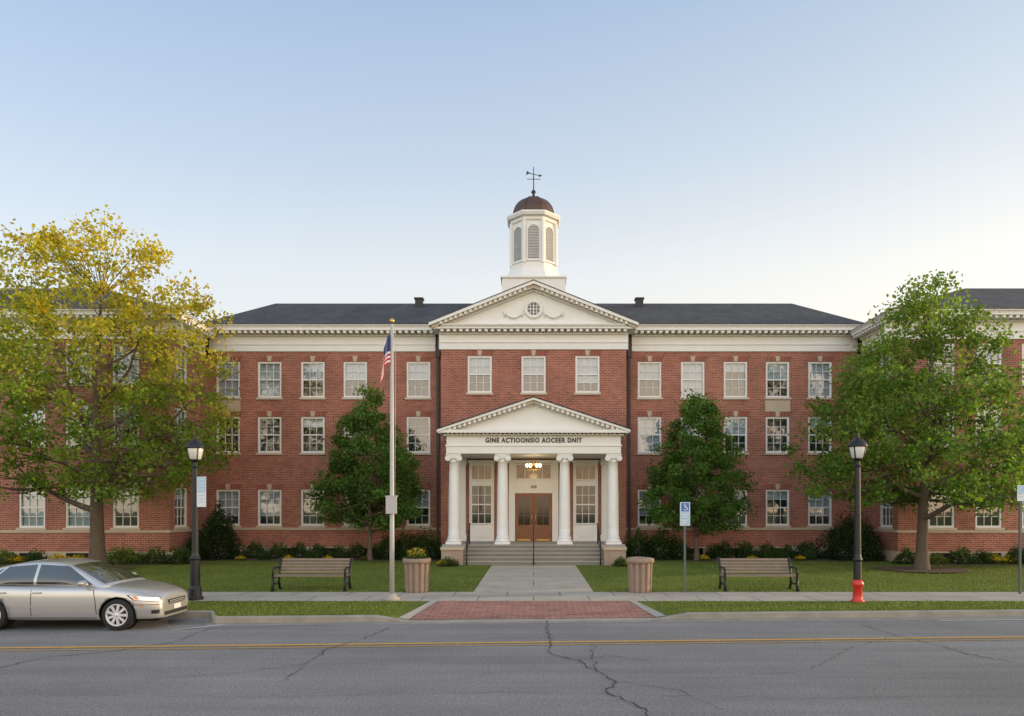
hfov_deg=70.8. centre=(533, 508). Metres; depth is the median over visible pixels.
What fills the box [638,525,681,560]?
shrub
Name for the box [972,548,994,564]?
shrub
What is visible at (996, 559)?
flowering plant
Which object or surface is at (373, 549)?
shrub
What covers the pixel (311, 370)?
window
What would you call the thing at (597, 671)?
road crack
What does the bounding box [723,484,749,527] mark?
window
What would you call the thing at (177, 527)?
window
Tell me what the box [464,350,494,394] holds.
window
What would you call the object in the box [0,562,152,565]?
mulch bed
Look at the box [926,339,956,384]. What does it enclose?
window
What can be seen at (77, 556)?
flowering plant
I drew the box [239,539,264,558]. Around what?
shrub
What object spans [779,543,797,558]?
shrub
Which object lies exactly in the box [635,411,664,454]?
window
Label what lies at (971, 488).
shade tree
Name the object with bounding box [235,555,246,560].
flowering plant
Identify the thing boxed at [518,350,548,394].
window
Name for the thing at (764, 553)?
shrub
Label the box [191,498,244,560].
tall shrub
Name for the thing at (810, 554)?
shrub
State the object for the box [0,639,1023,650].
yellow line
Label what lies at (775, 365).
window
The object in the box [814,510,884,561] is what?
tall shrub
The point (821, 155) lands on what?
sky
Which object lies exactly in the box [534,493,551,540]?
door
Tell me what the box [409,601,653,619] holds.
brick apron
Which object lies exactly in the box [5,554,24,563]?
flowering plant
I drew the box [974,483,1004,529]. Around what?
window
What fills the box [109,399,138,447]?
window
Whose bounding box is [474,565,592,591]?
path
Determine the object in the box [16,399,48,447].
window
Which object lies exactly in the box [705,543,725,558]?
shrub
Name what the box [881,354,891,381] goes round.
window
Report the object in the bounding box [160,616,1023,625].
gutter
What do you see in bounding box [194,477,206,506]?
banner sign
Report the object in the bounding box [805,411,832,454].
window
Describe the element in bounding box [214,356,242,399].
window
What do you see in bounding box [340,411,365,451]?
window
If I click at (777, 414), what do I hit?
window
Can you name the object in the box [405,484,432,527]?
window
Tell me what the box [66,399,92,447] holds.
window
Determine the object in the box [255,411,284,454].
window
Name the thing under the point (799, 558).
flowering plant
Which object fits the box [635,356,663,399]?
window
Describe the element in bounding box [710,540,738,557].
shrub
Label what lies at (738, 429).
window
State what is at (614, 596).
sidewalk
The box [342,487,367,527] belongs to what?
window
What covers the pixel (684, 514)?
accessible parking sign
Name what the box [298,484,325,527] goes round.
window
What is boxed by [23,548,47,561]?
shrub
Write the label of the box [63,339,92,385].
window
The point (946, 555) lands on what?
basement windows
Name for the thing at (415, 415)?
window
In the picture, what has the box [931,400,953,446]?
window
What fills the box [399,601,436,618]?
apron border
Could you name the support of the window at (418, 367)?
in the school building
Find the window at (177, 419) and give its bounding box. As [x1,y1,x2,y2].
[173,401,186,441]
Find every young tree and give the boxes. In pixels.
[306,375,428,560]
[634,388,763,559]
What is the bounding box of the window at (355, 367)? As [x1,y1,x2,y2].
[340,356,369,399]
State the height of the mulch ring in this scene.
0.001 m
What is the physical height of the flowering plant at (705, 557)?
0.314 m
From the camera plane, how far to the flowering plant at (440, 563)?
29.58 m
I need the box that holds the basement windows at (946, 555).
[19,548,1000,559]
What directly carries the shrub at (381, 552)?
on the mulch bed at (255, 559)
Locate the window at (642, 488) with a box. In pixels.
[635,484,662,527]
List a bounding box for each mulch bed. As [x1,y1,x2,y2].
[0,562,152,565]
[179,556,440,560]
[653,556,881,560]
[911,562,1023,565]
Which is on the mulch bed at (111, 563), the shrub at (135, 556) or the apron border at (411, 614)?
the shrub at (135, 556)
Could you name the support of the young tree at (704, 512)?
on the mulch bed at (715, 559)
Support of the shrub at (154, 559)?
on the mulch bed at (111, 563)
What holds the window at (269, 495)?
in the school building
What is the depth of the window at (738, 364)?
36.03 m
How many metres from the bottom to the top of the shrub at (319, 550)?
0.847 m
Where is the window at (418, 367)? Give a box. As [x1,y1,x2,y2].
[404,356,432,399]
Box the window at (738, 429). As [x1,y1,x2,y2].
[721,411,750,454]
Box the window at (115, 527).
[110,485,140,529]
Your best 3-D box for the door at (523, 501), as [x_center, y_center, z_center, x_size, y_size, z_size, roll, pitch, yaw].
[-0.454,0.423,34.910,0.881,2.325,0.139,0,0,0]
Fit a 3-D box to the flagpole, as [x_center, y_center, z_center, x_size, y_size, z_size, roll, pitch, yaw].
[-3.776,-1.325,19.200,0.440,7.530,0.440,0,0,0]
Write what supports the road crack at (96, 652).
on the road
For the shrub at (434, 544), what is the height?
1.634 m
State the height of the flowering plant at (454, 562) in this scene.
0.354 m
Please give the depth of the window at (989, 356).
32.10 m
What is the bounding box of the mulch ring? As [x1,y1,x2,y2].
[872,566,967,572]
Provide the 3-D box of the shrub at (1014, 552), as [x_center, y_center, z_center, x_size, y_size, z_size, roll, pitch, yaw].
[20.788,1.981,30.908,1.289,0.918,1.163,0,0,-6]
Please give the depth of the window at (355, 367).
36.03 m
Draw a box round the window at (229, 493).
[213,484,242,527]
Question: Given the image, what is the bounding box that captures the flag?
[380,335,389,389]
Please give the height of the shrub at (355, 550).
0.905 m
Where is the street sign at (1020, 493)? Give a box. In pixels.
[1017,485,1023,593]
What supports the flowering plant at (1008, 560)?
on the mulch bed at (956, 564)
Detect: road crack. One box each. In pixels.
[0,642,173,667]
[3,691,1008,698]
[285,628,387,679]
[545,620,647,715]
[864,625,1012,661]
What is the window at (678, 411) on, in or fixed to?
in the school building
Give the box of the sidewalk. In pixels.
[196,592,1023,600]
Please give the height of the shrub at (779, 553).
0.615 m
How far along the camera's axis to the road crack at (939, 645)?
13.40 m
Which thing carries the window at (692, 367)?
in the school building
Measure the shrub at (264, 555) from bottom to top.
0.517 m
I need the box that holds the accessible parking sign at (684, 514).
[680,502,689,591]
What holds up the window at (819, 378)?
in the school building
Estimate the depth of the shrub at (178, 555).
30.73 m
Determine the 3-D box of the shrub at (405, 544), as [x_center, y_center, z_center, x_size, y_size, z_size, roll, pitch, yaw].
[-5.875,1.658,33.673,1.790,1.556,1.884,0,0,16]
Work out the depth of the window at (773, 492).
36.03 m
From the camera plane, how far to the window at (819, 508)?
36.07 m
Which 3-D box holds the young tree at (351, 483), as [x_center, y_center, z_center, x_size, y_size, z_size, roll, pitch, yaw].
[-7.572,-1.780,33.095,5.608,8.525,4.652,0,0,0]
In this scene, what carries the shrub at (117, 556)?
on the mulch bed at (111, 563)
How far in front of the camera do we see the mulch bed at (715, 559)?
33.35 m
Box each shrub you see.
[0,549,22,563]
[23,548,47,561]
[106,543,137,564]
[123,550,148,563]
[137,546,167,564]
[163,544,191,564]
[184,530,210,559]
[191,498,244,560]
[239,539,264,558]
[256,550,269,559]
[264,541,288,558]
[287,541,308,557]
[303,549,317,557]
[309,542,328,557]
[329,545,347,557]
[345,541,366,558]
[372,544,386,557]
[373,531,405,559]
[386,527,425,559]
[409,526,441,559]
[440,556,455,566]
[611,556,627,566]
[623,527,658,559]
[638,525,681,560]
[665,535,693,559]
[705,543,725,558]
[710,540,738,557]
[732,540,756,557]
[754,541,775,556]
[757,547,774,557]
[773,548,788,557]
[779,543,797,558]
[793,539,820,557]
[802,549,817,559]
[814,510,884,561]
[891,547,915,564]
[929,552,949,563]
[945,546,982,564]
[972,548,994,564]
[1000,545,1023,563]
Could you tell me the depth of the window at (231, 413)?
36.03 m
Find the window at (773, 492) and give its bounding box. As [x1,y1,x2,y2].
[763,484,791,527]
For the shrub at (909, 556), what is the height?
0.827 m
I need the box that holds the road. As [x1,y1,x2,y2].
[0,619,1023,715]
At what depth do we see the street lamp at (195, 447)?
19.12 m
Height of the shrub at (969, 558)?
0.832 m
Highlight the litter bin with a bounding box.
[626,557,653,592]
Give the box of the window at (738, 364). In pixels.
[721,356,749,399]
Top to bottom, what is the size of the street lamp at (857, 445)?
4.420 m
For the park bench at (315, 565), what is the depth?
21.73 m
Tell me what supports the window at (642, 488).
in the school building
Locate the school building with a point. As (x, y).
(534, 406)
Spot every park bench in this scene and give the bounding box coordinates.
[270,557,352,591]
[717,557,799,591]
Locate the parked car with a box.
[0,558,187,630]
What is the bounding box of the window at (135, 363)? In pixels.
[110,339,138,385]
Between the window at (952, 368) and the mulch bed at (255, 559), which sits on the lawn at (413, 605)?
the mulch bed at (255, 559)
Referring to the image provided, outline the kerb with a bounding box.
[169,609,1023,623]
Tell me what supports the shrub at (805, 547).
on the mulch bed at (715, 559)
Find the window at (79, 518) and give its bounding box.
[63,481,89,529]
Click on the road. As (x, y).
(758, 676)
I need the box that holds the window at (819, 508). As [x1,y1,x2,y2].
[806,484,834,527]
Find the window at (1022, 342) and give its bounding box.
[1020,339,1023,385]
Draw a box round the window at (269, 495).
[255,484,283,527]
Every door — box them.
[515,493,532,540]
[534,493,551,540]
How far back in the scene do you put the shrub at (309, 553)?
33.26 m
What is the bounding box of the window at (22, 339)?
[16,339,46,385]
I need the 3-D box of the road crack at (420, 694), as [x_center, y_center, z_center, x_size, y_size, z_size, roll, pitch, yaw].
[-0.302,2.570,9.939,14.457,0.001,0.358,0,0,1]
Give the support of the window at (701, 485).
in the school building
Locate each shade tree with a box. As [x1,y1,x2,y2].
[0,204,241,562]
[776,269,1023,569]
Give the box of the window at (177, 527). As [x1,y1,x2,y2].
[174,482,189,529]
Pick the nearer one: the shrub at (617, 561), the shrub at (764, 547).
the shrub at (617, 561)
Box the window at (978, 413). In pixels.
[975,399,1001,447]
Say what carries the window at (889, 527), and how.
in the school building
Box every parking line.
[175,625,218,629]
[939,619,1023,620]
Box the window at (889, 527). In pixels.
[878,497,892,529]
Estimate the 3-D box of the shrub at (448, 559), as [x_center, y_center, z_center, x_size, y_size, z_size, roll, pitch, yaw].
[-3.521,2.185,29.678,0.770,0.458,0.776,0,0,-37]
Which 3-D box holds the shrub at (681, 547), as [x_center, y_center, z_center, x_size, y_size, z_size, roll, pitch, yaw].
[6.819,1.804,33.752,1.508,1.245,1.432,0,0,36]
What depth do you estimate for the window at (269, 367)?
36.19 m
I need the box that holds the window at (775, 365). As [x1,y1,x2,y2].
[763,356,791,399]
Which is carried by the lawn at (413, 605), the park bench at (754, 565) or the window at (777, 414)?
the park bench at (754, 565)
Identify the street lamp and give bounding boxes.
[185,434,205,600]
[847,432,867,602]
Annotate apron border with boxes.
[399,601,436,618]
[630,601,665,616]
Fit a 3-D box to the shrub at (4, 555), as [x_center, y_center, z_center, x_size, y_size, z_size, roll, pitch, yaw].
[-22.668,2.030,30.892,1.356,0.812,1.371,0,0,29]
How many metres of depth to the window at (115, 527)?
32.03 m
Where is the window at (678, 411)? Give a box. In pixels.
[678,411,703,454]
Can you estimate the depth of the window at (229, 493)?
36.07 m
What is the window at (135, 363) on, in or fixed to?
in the school building
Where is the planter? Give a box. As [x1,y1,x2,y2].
[402,547,430,592]
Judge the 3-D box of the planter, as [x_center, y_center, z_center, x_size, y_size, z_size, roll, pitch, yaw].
[-3.405,1.765,21.000,0.823,1.329,0.820,0,0,0]
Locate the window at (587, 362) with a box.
[572,350,602,394]
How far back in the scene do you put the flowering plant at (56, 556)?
30.83 m
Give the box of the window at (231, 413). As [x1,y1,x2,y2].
[214,411,242,454]
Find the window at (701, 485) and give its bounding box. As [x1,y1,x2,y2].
[680,485,706,527]
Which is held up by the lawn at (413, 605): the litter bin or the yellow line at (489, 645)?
the litter bin
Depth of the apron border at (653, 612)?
17.66 m
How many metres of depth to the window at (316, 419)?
36.03 m
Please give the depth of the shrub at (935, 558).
30.75 m
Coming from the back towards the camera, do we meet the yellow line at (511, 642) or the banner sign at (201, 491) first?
the banner sign at (201, 491)
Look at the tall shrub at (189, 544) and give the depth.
33.02 m
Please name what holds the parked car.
on the road
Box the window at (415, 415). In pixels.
[403,411,432,454]
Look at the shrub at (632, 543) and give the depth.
33.35 m
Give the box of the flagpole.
[384,318,399,600]
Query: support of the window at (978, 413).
in the school building
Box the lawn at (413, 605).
[0,560,1023,619]
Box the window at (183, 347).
[174,343,189,391]
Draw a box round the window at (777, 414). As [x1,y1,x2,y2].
[763,411,792,454]
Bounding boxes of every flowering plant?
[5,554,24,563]
[47,552,68,558]
[67,554,87,558]
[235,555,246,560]
[436,560,447,566]
[447,559,459,566]
[699,554,710,560]
[794,555,805,560]
[982,553,1007,563]
[998,554,1017,563]
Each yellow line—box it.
[0,636,1023,648]
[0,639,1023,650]
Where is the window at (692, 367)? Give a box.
[678,356,707,399]
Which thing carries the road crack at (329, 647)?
on the road
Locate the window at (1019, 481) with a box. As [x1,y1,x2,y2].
[1019,481,1023,529]
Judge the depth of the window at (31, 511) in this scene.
32.19 m
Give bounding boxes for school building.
[0,166,1023,564]
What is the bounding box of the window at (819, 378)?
[805,356,834,399]
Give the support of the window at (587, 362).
in the school building
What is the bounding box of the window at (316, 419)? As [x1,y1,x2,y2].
[298,411,327,454]
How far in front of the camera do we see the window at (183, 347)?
33.30 m
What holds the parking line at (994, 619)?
on the road
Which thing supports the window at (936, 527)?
in the school building
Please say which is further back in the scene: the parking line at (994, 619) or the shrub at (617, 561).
the shrub at (617, 561)
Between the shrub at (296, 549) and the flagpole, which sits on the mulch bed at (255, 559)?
the shrub at (296, 549)
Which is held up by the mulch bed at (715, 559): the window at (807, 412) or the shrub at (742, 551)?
the shrub at (742, 551)
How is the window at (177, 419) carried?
in the school building
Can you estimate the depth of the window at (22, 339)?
32.03 m
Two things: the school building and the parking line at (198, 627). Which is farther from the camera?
the school building
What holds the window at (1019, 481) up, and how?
in the school building
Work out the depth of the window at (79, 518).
32.19 m
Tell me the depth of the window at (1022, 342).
32.03 m
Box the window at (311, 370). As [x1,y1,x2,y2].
[298,356,327,399]
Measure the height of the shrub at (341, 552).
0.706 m
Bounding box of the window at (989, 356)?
[974,339,1001,385]
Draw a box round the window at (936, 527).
[928,482,956,529]
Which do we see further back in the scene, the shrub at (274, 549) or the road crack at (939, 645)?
the shrub at (274, 549)
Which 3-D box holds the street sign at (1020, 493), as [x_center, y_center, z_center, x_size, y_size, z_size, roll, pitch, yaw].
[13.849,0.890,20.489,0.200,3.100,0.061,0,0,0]
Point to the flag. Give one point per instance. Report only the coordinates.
(386, 357)
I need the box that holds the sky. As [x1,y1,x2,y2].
[0,0,1023,322]
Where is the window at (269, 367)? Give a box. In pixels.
[255,356,283,399]
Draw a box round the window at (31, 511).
[15,481,46,529]
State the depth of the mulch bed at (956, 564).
30.39 m
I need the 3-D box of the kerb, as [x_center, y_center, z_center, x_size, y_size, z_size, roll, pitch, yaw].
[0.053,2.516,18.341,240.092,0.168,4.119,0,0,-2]

